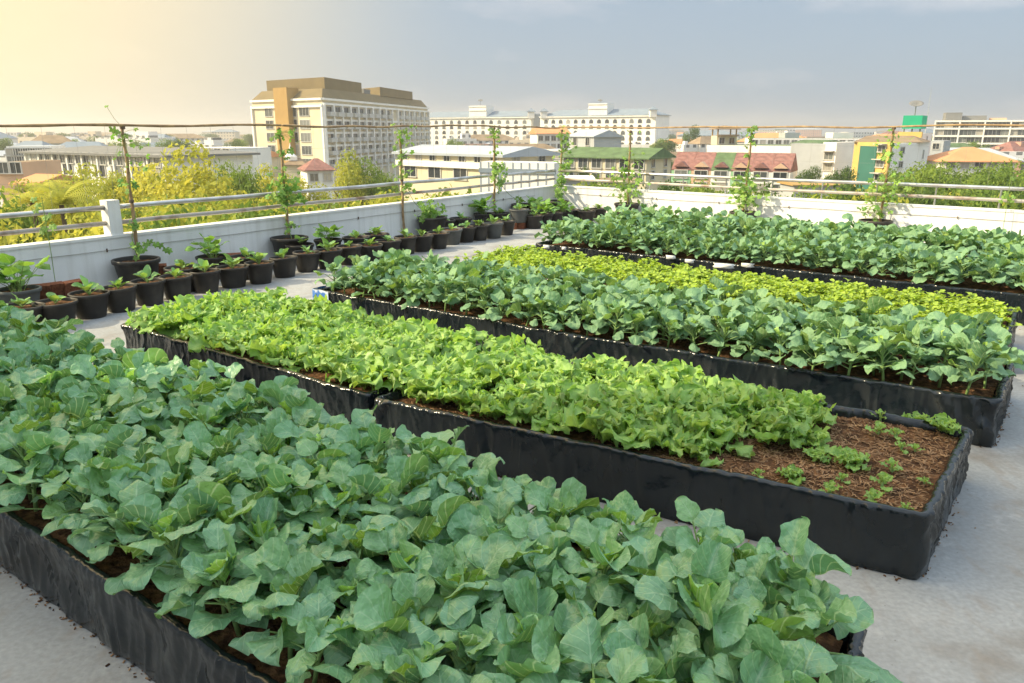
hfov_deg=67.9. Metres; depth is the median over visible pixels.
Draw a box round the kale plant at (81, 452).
[64,423,142,501]
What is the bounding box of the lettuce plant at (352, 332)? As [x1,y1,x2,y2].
[337,325,368,338]
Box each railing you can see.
[0,205,106,235]
[99,169,555,235]
[558,169,1023,208]
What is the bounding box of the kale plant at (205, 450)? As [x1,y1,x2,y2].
[150,438,214,463]
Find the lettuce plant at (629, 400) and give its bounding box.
[585,379,657,416]
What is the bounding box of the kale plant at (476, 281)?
[460,276,500,314]
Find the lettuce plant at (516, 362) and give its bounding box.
[486,345,544,381]
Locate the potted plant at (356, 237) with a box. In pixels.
[342,230,369,243]
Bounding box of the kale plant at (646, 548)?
[579,534,699,645]
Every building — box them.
[0,132,17,143]
[0,156,6,161]
[5,145,64,161]
[6,132,20,136]
[14,141,51,145]
[17,132,52,142]
[31,135,73,144]
[60,142,107,147]
[66,137,85,141]
[79,131,109,141]
[95,132,173,145]
[101,132,114,136]
[125,131,144,136]
[138,142,165,146]
[158,134,176,140]
[167,134,207,143]
[191,147,272,190]
[192,137,231,146]
[202,130,214,134]
[211,129,239,138]
[224,138,250,146]
[392,144,560,200]
[443,133,476,144]
[463,144,498,145]
[471,134,514,143]
[498,144,556,148]
[509,134,529,143]
[547,148,571,161]
[621,139,668,147]
[664,139,690,143]
[669,129,684,137]
[670,152,677,162]
[671,141,698,151]
[676,130,739,138]
[688,136,710,151]
[707,144,790,152]
[733,132,762,139]
[737,133,804,143]
[745,133,860,144]
[755,130,783,132]
[776,130,800,134]
[790,128,821,135]
[790,140,841,143]
[790,142,854,179]
[803,136,824,137]
[841,132,873,137]
[851,136,930,197]
[872,134,897,135]
[874,130,886,134]
[881,131,901,133]
[898,132,931,155]
[902,129,933,133]
[929,140,950,155]
[950,143,975,147]
[950,148,1021,176]
[991,141,1023,151]
[995,142,1023,150]
[1000,151,1023,159]
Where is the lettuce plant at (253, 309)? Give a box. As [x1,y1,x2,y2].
[228,304,273,321]
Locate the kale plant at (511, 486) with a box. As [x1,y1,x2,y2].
[437,467,527,510]
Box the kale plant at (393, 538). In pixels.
[340,520,431,607]
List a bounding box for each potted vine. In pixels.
[104,105,172,282]
[265,127,308,255]
[390,123,446,233]
[487,128,534,209]
[547,125,576,211]
[604,130,650,214]
[725,125,769,217]
[857,128,915,226]
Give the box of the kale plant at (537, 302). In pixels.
[523,287,560,327]
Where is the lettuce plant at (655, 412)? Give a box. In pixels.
[625,395,682,445]
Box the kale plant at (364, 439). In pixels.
[318,433,373,482]
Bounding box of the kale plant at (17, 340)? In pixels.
[6,338,23,352]
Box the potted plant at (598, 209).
[590,204,605,220]
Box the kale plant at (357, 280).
[342,262,378,293]
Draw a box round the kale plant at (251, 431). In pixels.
[232,425,262,454]
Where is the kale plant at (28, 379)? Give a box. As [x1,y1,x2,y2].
[6,369,64,403]
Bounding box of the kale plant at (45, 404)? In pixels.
[20,387,70,414]
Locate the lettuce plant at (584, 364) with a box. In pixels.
[570,353,625,380]
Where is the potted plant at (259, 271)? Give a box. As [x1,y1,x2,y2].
[244,252,273,284]
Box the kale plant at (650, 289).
[631,283,662,331]
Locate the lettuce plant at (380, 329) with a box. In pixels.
[377,326,405,333]
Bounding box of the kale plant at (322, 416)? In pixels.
[262,397,349,429]
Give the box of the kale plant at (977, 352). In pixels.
[940,332,1009,394]
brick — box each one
[30,283,50,299]
[49,281,63,294]
[62,278,82,296]
[158,263,166,276]
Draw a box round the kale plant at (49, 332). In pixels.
[26,322,75,341]
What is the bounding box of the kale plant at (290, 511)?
[266,493,337,561]
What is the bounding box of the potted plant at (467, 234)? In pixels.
[457,220,476,242]
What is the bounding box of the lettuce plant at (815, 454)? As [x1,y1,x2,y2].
[802,446,831,463]
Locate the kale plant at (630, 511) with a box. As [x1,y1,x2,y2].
[602,490,662,567]
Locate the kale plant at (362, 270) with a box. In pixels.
[344,258,383,296]
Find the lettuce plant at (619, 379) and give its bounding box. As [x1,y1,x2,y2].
[585,367,640,385]
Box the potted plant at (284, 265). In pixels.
[269,247,297,277]
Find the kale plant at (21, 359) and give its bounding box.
[0,354,51,374]
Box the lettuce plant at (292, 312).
[290,306,313,316]
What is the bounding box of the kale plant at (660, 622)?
[608,589,701,682]
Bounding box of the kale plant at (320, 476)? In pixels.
[265,466,339,532]
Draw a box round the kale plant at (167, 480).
[117,439,218,530]
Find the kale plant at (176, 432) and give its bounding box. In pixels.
[159,420,185,440]
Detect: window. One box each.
[0,162,9,173]
[5,148,15,155]
[6,156,16,161]
[8,162,23,173]
[12,148,23,155]
[13,156,24,160]
[30,154,35,159]
[44,154,50,159]
[59,155,65,163]
[62,164,73,175]
[68,155,73,163]
[75,155,80,163]
[82,152,89,164]
[90,152,95,164]
[94,165,106,177]
[99,156,106,165]
[108,156,112,165]
[111,165,123,178]
[116,153,124,165]
[134,157,142,166]
[143,157,151,165]
[153,154,161,167]
[264,108,272,116]
[265,120,273,128]
[266,132,274,141]
[267,145,275,151]
[293,108,296,116]
[294,119,297,129]
[295,132,298,142]
[296,145,299,154]
[299,107,309,115]
[299,120,309,128]
[300,133,310,141]
[301,145,311,154]
[309,173,319,181]
[323,172,331,181]
[326,106,335,116]
[327,121,336,129]
[328,134,337,142]
[329,147,338,155]
[329,160,338,167]
[335,107,344,116]
[336,121,345,129]
[337,134,345,141]
[337,146,346,154]
[343,107,352,117]
[344,121,353,129]
[345,134,353,141]
[352,108,359,117]
[352,122,360,129]
[353,134,361,141]
[354,146,361,153]
[359,108,367,117]
[361,134,368,140]
[361,145,368,152]
[367,109,374,117]
[368,134,375,140]
[369,145,375,152]
[369,156,376,163]
[374,109,380,118]
[375,133,381,140]
[376,145,382,151]
[376,156,382,162]
[381,110,386,118]
[382,133,387,140]
[382,144,388,151]
[383,155,388,162]
[387,110,392,118]
[388,133,393,140]
[389,155,394,161]
[399,111,404,119]
[404,166,416,177]
[415,155,421,159]
[427,167,441,178]
[428,155,435,160]
[443,156,450,161]
[453,168,467,180]
[458,156,465,161]
[474,157,480,162]
[512,157,519,160]
[538,156,545,161]
[551,135,555,140]
[565,158,574,167]
[572,137,576,145]
[577,158,587,167]
[584,137,589,145]
[591,158,601,168]
[604,159,615,168]
[605,170,614,177]
[619,159,627,168]
[632,159,644,169]
[651,159,655,167]
[663,158,667,166]
[674,169,687,178]
[693,170,707,178]
[713,182,726,190]
[714,170,727,179]
[719,137,724,143]
[729,137,734,143]
[733,171,745,179]
[753,171,767,180]
[756,183,765,192]
[772,172,787,177]
[772,184,779,192]
[775,140,781,144]
[783,140,789,144]
[820,162,833,170]
[823,151,834,159]
[869,172,883,181]
[871,159,884,167]
[877,144,886,152]
[898,161,903,168]
[900,146,905,153]
[931,143,939,149]
[935,130,943,134]
[936,122,944,127]
[944,130,951,134]
[945,122,952,127]
[945,162,955,168]
[951,130,959,134]
[951,137,958,142]
[958,137,966,142]
[959,130,967,134]
[960,122,968,127]
[960,162,969,168]
[966,137,974,142]
[968,130,975,134]
[969,122,977,127]
[974,162,984,168]
[975,137,981,142]
[976,130,982,134]
[983,137,991,142]
[984,130,992,134]
[985,122,993,127]
[988,162,998,168]
[991,137,999,142]
[992,130,1000,134]
[993,122,1001,127]
[999,137,1007,142]
[1001,130,1008,135]
[1002,122,1009,127]
[1009,137,1016,140]
[1010,130,1017,135]
[1018,130,1023,135]
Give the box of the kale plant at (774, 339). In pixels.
[756,316,792,356]
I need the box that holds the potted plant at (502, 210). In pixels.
[495,207,509,216]
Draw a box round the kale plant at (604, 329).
[590,292,637,334]
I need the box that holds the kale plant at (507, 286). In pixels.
[489,274,526,317]
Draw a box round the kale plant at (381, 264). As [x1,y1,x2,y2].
[378,258,386,266]
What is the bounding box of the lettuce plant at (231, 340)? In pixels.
[208,325,266,353]
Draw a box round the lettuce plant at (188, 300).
[162,294,206,311]
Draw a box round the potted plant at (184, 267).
[163,259,199,291]
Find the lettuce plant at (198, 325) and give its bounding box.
[181,321,212,341]
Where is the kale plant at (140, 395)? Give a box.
[77,389,163,453]
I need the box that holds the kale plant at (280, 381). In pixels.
[234,375,298,420]
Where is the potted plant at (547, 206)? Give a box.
[530,198,559,224]
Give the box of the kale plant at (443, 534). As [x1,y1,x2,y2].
[428,499,483,545]
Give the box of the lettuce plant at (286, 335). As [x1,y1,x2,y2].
[267,326,314,344]
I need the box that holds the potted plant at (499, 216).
[491,208,505,219]
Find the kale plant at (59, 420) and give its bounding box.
[0,401,69,472]
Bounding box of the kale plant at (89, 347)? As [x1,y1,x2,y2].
[75,342,107,362]
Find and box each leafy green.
[454,253,468,263]
[473,250,481,256]
[479,252,494,264]
[493,249,504,255]
[496,245,515,253]
[499,258,518,267]
[503,247,529,256]
[504,255,515,263]
[508,253,520,259]
[510,258,529,267]
[517,251,529,257]
[523,244,535,253]
[523,255,542,266]
[523,256,542,267]
[525,246,551,255]
[529,249,541,257]
[541,254,559,260]
[543,259,558,267]
[549,253,564,257]
[554,257,575,266]
[564,252,575,259]
[567,264,579,271]
[569,253,585,261]
[579,255,603,267]
[580,262,594,268]
[590,255,611,263]
[590,261,615,268]
[595,263,610,272]
[597,255,609,262]
[604,255,624,262]
[604,267,615,274]
[607,271,621,277]
[611,262,631,273]
[617,271,638,281]
[626,261,646,270]
[628,268,644,274]
[636,271,656,277]
[637,257,658,270]
[638,272,660,281]
[639,276,663,284]
[641,261,661,271]
[645,267,657,271]
[649,261,675,271]
[653,265,669,272]
[661,278,675,290]
[664,272,679,281]
[668,269,685,277]
[668,275,692,289]
[670,282,695,290]
[672,263,691,270]
[677,276,706,286]
[681,269,700,281]
[692,267,704,281]
[697,271,716,281]
[699,283,714,295]
[701,278,713,286]
[704,271,725,285]
[707,289,743,299]
[725,277,740,284]
[727,289,744,297]
[728,275,742,281]
[729,281,749,290]
[730,279,748,289]
[742,282,756,289]
[743,285,765,289]
[744,271,765,281]
[746,273,773,283]
[747,276,770,285]
[756,285,774,291]
[763,275,780,284]
[763,279,784,288]
[766,291,783,297]
[768,282,789,292]
[775,275,789,281]
[775,280,799,288]
[776,288,795,300]
[776,290,804,306]
[778,282,801,293]
[788,283,813,295]
[793,293,817,305]
[799,282,821,293]
[813,283,833,295]
[819,278,840,288]
[819,289,835,297]
[820,286,843,296]
[821,294,835,301]
[823,293,846,300]
[830,286,854,296]
[834,278,860,289]
[835,289,855,300]
[837,282,868,293]
[840,294,860,301]
[845,289,869,298]
[852,290,872,299]
[855,286,874,298]
[857,288,882,295]
[866,299,893,314]
[870,292,889,299]
[871,285,892,293]
[877,286,896,295]
[880,303,897,311]
[885,291,916,309]
[888,289,916,301]
[891,300,915,307]
[894,292,924,305]
[899,287,924,299]
[913,311,928,319]
[915,292,945,306]
[917,302,939,316]
[917,305,945,316]
[922,301,942,306]
[923,289,948,300]
[926,297,953,306]
[935,304,964,313]
[941,292,973,304]
[941,298,968,310]
[942,300,969,312]
[954,301,977,311]
[961,292,982,302]
[966,307,993,313]
[973,297,1000,308]
[980,301,1007,315]
[981,311,1022,329]
[984,297,1003,305]
[994,303,1021,316]
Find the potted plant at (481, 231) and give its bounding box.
[469,219,488,240]
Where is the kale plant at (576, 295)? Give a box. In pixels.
[569,292,602,323]
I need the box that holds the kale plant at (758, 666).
[693,650,783,682]
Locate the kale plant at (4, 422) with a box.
[0,414,43,472]
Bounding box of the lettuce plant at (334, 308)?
[314,302,367,320]
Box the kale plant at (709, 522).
[661,496,739,571]
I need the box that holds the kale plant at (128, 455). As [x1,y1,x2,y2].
[71,443,168,531]
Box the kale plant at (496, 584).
[452,528,546,613]
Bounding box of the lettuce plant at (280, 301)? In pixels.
[257,294,300,319]
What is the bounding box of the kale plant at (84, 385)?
[52,376,112,415]
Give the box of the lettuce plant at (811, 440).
[796,428,836,455]
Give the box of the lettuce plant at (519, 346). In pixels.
[514,344,545,356]
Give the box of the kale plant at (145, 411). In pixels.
[114,387,181,443]
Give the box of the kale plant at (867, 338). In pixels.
[849,330,895,375]
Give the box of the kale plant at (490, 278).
[474,276,506,303]
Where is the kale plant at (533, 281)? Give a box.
[518,277,540,311]
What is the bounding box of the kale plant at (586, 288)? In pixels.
[568,282,607,322]
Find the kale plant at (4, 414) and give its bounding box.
[0,410,11,421]
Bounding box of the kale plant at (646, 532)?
[589,518,675,593]
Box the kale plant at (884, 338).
[848,328,912,380]
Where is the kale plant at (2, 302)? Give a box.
[0,300,7,305]
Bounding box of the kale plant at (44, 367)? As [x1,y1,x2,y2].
[11,364,54,388]
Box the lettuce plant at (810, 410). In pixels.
[758,392,836,446]
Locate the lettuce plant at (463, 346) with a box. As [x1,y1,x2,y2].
[432,338,473,364]
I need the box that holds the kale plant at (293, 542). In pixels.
[242,530,343,629]
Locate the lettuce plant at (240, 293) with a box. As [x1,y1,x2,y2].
[224,289,247,295]
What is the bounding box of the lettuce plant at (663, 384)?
[612,362,678,390]
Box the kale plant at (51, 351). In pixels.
[0,333,53,353]
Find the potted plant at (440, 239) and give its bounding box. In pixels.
[427,225,449,248]
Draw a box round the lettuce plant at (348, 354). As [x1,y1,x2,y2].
[341,342,393,366]
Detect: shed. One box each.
[479,161,563,192]
[564,175,594,184]
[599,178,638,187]
[777,181,840,198]
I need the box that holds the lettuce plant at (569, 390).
[542,379,622,431]
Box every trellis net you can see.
[0,126,550,208]
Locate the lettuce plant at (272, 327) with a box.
[248,319,313,344]
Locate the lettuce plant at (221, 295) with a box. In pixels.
[206,289,243,301]
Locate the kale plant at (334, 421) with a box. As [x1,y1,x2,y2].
[317,414,345,451]
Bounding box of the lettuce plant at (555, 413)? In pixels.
[530,400,594,435]
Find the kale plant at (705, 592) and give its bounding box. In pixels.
[627,540,763,663]
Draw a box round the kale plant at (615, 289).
[599,283,637,315]
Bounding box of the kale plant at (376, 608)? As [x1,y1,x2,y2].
[353,569,492,682]
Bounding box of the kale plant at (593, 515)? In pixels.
[561,497,629,541]
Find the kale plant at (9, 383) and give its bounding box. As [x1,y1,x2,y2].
[0,378,15,404]
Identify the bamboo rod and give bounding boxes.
[0,123,281,126]
[282,124,558,128]
[559,124,1023,128]
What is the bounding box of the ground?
[67,134,825,190]
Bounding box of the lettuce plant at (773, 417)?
[743,401,816,448]
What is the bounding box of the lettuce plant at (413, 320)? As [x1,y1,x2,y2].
[394,316,450,334]
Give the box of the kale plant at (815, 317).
[805,311,847,354]
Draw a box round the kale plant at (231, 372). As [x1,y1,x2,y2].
[196,359,258,412]
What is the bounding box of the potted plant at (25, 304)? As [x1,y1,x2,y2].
[7,294,45,321]
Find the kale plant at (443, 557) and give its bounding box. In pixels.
[413,534,501,664]
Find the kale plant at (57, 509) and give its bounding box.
[39,455,110,536]
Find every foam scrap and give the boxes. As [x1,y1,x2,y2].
[666,255,675,258]
[685,259,693,262]
[713,263,734,268]
[741,263,753,266]
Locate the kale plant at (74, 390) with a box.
[68,385,116,416]
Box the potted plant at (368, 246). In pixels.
[357,237,382,261]
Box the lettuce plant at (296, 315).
[294,313,316,320]
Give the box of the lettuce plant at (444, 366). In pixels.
[421,356,483,402]
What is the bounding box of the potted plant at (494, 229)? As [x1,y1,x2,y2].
[483,214,503,238]
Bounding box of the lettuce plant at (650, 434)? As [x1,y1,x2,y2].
[611,411,678,454]
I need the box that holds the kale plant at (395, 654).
[346,632,455,682]
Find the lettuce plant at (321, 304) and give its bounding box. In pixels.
[300,299,352,315]
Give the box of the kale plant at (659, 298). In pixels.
[640,293,678,322]
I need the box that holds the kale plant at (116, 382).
[101,377,165,417]
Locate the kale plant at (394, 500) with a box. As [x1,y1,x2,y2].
[342,492,416,560]
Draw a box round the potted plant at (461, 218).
[449,211,471,225]
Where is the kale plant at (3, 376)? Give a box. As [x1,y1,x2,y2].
[0,373,13,385]
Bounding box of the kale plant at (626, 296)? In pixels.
[610,290,646,335]
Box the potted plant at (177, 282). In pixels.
[159,267,192,300]
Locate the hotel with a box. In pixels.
[430,103,671,144]
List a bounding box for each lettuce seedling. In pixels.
[752,468,764,477]
[818,480,842,492]
[836,472,850,483]
[863,488,884,502]
[865,421,891,434]
[869,471,892,491]
[870,408,886,420]
[878,457,903,472]
[888,427,904,439]
[895,440,908,454]
[899,502,914,509]
[908,443,924,451]
[916,476,932,484]
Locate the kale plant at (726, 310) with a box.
[694,301,744,351]
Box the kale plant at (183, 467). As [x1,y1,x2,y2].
[161,449,241,506]
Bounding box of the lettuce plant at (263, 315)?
[230,308,270,323]
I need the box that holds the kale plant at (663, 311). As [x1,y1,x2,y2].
[638,306,696,347]
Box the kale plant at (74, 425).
[52,406,110,482]
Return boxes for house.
[0,160,61,204]
[8,174,88,206]
[271,151,283,187]
[297,158,336,208]
[528,128,570,148]
[558,147,676,189]
[569,130,623,147]
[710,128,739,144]
[927,147,1019,175]
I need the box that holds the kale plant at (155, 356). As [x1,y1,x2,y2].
[98,348,168,393]
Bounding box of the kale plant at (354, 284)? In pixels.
[336,267,355,291]
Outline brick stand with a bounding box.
[514,222,526,229]
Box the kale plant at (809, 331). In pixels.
[785,327,841,365]
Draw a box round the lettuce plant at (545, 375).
[530,369,560,404]
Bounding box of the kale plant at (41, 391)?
[0,371,61,411]
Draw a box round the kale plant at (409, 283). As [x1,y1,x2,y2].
[394,273,428,309]
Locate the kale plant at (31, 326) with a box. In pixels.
[1,314,46,338]
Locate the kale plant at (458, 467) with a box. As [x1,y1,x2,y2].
[426,452,506,500]
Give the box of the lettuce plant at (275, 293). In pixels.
[244,286,293,302]
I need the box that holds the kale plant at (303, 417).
[258,407,316,454]
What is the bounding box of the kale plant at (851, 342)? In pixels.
[817,327,884,375]
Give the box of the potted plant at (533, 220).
[526,210,543,228]
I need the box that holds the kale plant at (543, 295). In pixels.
[535,291,560,314]
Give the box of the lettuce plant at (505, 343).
[477,332,541,353]
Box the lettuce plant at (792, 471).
[775,464,805,485]
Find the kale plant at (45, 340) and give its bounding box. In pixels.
[42,335,48,344]
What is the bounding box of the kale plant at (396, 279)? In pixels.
[375,271,410,300]
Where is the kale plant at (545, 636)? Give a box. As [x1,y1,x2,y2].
[531,599,636,682]
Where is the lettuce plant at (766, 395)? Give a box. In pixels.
[728,387,799,425]
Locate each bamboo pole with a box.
[120,126,137,254]
[277,127,289,234]
[399,131,404,229]
[493,127,495,209]
[560,129,562,177]
[626,130,631,202]
[742,133,753,209]
[879,127,895,221]
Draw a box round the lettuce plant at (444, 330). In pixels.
[436,327,450,334]
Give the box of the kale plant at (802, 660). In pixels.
[729,624,837,682]
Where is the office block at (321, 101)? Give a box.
[250,77,430,198]
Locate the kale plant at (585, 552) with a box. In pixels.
[549,518,622,574]
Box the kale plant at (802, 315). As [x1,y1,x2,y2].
[780,308,833,339]
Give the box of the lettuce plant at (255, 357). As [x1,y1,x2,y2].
[244,341,270,362]
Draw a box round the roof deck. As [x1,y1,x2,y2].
[0,220,1023,682]
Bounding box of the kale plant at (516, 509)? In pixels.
[482,484,525,528]
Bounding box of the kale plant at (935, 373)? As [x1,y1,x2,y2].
[889,334,943,384]
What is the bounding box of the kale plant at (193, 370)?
[174,359,226,389]
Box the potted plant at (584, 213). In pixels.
[577,205,595,221]
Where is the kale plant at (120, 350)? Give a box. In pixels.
[105,346,132,367]
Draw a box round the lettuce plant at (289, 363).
[280,340,325,372]
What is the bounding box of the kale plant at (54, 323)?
[26,315,82,340]
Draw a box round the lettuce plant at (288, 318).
[260,311,319,329]
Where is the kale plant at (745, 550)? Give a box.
[703,524,790,583]
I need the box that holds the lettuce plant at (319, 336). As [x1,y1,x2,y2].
[295,325,349,345]
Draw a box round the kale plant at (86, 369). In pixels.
[70,360,138,412]
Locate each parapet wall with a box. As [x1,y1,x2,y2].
[0,185,555,288]
[556,185,1023,242]
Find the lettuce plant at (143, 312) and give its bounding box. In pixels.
[125,301,180,337]
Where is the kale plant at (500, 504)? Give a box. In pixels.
[447,489,538,552]
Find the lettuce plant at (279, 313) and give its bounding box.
[253,309,302,325]
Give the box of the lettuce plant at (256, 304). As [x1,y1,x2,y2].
[241,295,283,313]
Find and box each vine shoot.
[30,197,56,281]
[998,177,1015,226]
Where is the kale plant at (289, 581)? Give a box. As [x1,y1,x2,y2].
[228,537,341,666]
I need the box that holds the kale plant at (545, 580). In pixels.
[481,554,598,631]
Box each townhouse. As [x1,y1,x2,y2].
[671,152,696,189]
[691,152,716,188]
[710,152,736,193]
[729,153,755,194]
[750,153,775,192]
[770,153,797,196]
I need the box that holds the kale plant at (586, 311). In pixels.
[568,300,614,335]
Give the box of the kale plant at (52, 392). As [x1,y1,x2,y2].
[35,380,59,405]
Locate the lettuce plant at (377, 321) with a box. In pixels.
[360,313,399,328]
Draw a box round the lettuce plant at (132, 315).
[125,307,150,325]
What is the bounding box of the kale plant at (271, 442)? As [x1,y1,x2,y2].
[232,413,300,456]
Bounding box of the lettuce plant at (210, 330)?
[180,316,236,352]
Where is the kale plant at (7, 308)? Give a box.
[1,305,16,324]
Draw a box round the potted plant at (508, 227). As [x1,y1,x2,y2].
[496,214,515,235]
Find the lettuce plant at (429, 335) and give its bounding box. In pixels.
[415,323,449,364]
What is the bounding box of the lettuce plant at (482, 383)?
[443,369,502,389]
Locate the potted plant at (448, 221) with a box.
[442,215,455,226]
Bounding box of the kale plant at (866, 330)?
[845,323,885,364]
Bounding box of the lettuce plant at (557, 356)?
[545,352,565,361]
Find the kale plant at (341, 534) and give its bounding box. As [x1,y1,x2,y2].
[313,515,399,576]
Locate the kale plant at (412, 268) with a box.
[407,265,436,276]
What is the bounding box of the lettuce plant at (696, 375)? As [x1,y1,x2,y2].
[652,358,721,388]
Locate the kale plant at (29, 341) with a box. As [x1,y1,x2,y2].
[0,336,48,356]
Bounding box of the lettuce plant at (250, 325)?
[235,320,274,340]
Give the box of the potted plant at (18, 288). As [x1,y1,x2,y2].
[0,253,50,302]
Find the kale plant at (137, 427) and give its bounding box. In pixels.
[88,424,155,503]
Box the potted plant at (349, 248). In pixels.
[336,240,361,265]
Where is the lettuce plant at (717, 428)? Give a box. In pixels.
[695,409,755,458]
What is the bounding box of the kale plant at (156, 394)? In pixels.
[111,382,167,434]
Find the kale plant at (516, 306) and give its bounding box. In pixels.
[506,283,545,325]
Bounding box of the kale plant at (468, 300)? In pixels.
[452,285,479,305]
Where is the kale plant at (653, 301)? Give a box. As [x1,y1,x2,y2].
[643,293,686,339]
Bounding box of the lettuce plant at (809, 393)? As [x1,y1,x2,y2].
[802,390,827,405]
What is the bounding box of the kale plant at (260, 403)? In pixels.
[236,394,263,420]
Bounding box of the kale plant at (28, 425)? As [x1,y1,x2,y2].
[0,419,53,499]
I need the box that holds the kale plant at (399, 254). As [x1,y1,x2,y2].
[374,249,405,291]
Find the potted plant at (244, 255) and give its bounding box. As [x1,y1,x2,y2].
[230,247,256,279]
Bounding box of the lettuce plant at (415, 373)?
[372,358,445,395]
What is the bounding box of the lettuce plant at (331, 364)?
[309,354,354,381]
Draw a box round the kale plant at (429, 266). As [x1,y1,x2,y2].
[422,262,455,292]
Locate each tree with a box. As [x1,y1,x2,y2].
[0,138,13,149]
[0,178,48,207]
[0,180,78,226]
[0,185,60,244]
[0,209,75,244]
[6,223,128,244]
[11,190,48,224]
[12,203,101,244]
[14,179,106,232]
[18,132,34,136]
[25,180,71,220]
[29,205,70,232]
[42,212,125,238]
[43,201,127,239]
[51,169,106,218]
[62,162,114,205]
[67,212,123,234]
[86,135,99,141]
[87,205,201,235]
[93,168,133,203]
[95,208,147,228]
[105,162,172,210]
[107,141,127,145]
[119,196,161,211]
[121,193,180,218]
[121,207,142,217]
[121,212,161,229]
[124,211,153,231]
[128,140,150,146]
[131,139,253,210]
[139,194,210,230]
[141,173,178,206]
[148,203,209,221]
[154,138,177,146]
[163,139,191,147]
[169,204,217,226]
[179,194,221,217]
[186,208,238,224]
[192,192,246,218]
[197,200,241,222]
[199,133,218,136]
[200,201,261,222]
[213,158,251,191]
[218,209,270,221]
[223,138,245,146]
[225,161,265,205]
[226,186,300,218]
[229,192,268,216]
[234,139,249,146]
[241,134,253,146]
[254,162,296,208]
[254,199,303,215]
[258,196,280,213]
[266,197,320,215]
[276,174,310,211]
[300,182,335,211]
[301,198,353,212]
[312,194,359,210]
[331,148,375,208]
[344,192,395,207]
[345,155,389,200]
[354,185,408,206]
[363,189,407,205]
[364,173,400,201]
[424,183,471,198]
[432,188,469,197]
[447,138,464,144]
[576,173,609,187]
[577,165,597,186]
[601,177,630,188]
[635,184,675,190]
[649,138,666,147]
[651,138,680,151]
[652,178,684,191]
[681,124,700,142]
[683,178,719,192]
[683,178,726,193]
[749,181,781,196]
[787,182,820,198]
[794,169,813,178]
[803,165,820,179]
[805,179,866,200]
[809,183,853,200]
[821,173,831,179]
[828,165,858,194]
[849,191,908,203]
[855,187,885,201]
[864,170,906,202]
[877,165,904,179]
[889,161,953,202]
[896,186,969,206]
[897,160,938,191]
[900,187,967,206]
[911,188,969,206]
[925,163,957,176]
[928,175,977,204]
[931,160,979,193]
[943,190,971,204]
[953,163,989,178]
[960,175,988,202]
[962,160,1016,180]
[963,190,997,207]
[968,141,989,147]
[968,190,1022,209]
[971,162,1023,206]
[975,186,1023,209]
[980,158,1023,191]
[982,174,1023,197]
[992,195,1023,208]
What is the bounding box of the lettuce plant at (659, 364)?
[629,358,692,391]
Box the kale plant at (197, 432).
[183,421,243,474]
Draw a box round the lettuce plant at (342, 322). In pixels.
[327,316,367,329]
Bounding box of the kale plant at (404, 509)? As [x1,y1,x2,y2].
[393,474,468,529]
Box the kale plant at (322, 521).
[296,501,383,563]
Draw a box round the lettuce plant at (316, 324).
[295,320,339,331]
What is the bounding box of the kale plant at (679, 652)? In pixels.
[579,613,705,682]
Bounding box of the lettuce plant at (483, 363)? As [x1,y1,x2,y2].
[460,347,523,388]
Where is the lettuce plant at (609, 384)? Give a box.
[601,377,636,396]
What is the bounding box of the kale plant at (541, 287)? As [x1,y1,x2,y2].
[538,283,558,291]
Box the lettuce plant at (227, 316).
[203,309,248,322]
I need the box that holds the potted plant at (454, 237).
[443,223,462,244]
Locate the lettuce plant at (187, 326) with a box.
[172,320,202,339]
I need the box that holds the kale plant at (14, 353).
[0,348,29,373]
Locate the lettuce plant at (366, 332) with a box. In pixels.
[337,328,386,349]
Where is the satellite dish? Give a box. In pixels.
[909,100,923,114]
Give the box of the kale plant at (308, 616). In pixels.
[268,591,360,682]
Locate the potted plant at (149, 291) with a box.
[129,265,165,305]
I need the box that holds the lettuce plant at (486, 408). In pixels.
[459,389,521,419]
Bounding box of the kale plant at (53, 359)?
[24,347,61,367]
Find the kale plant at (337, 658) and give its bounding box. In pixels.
[306,599,420,682]
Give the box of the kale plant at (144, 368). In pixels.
[136,362,186,401]
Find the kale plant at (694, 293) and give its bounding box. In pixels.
[685,287,731,336]
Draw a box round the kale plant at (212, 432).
[208,423,238,440]
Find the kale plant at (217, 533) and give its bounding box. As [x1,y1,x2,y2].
[154,518,280,638]
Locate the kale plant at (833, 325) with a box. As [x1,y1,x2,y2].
[807,313,869,370]
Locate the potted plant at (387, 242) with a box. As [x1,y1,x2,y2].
[375,235,401,257]
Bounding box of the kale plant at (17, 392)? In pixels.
[0,379,26,407]
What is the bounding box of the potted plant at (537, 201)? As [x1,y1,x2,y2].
[519,195,544,213]
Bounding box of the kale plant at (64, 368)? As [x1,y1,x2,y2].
[29,354,95,393]
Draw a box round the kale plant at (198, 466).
[189,457,285,517]
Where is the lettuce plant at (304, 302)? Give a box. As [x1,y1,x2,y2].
[288,294,340,315]
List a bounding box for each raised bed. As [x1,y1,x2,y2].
[0,412,866,682]
[120,321,489,423]
[312,286,1014,446]
[371,361,973,579]
[511,264,1019,347]
[535,238,1023,325]
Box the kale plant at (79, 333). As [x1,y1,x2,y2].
[48,329,106,362]
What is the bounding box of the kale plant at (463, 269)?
[456,260,494,302]
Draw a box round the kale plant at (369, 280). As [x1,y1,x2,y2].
[351,273,388,298]
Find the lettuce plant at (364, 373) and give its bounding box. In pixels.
[325,348,392,389]
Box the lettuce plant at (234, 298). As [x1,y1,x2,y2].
[220,292,261,302]
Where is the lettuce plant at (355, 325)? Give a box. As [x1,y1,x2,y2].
[341,322,377,332]
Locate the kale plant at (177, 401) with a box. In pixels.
[152,395,225,428]
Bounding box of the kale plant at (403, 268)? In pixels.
[393,264,419,273]
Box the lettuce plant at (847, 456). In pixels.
[829,445,870,472]
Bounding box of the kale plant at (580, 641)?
[520,614,648,682]

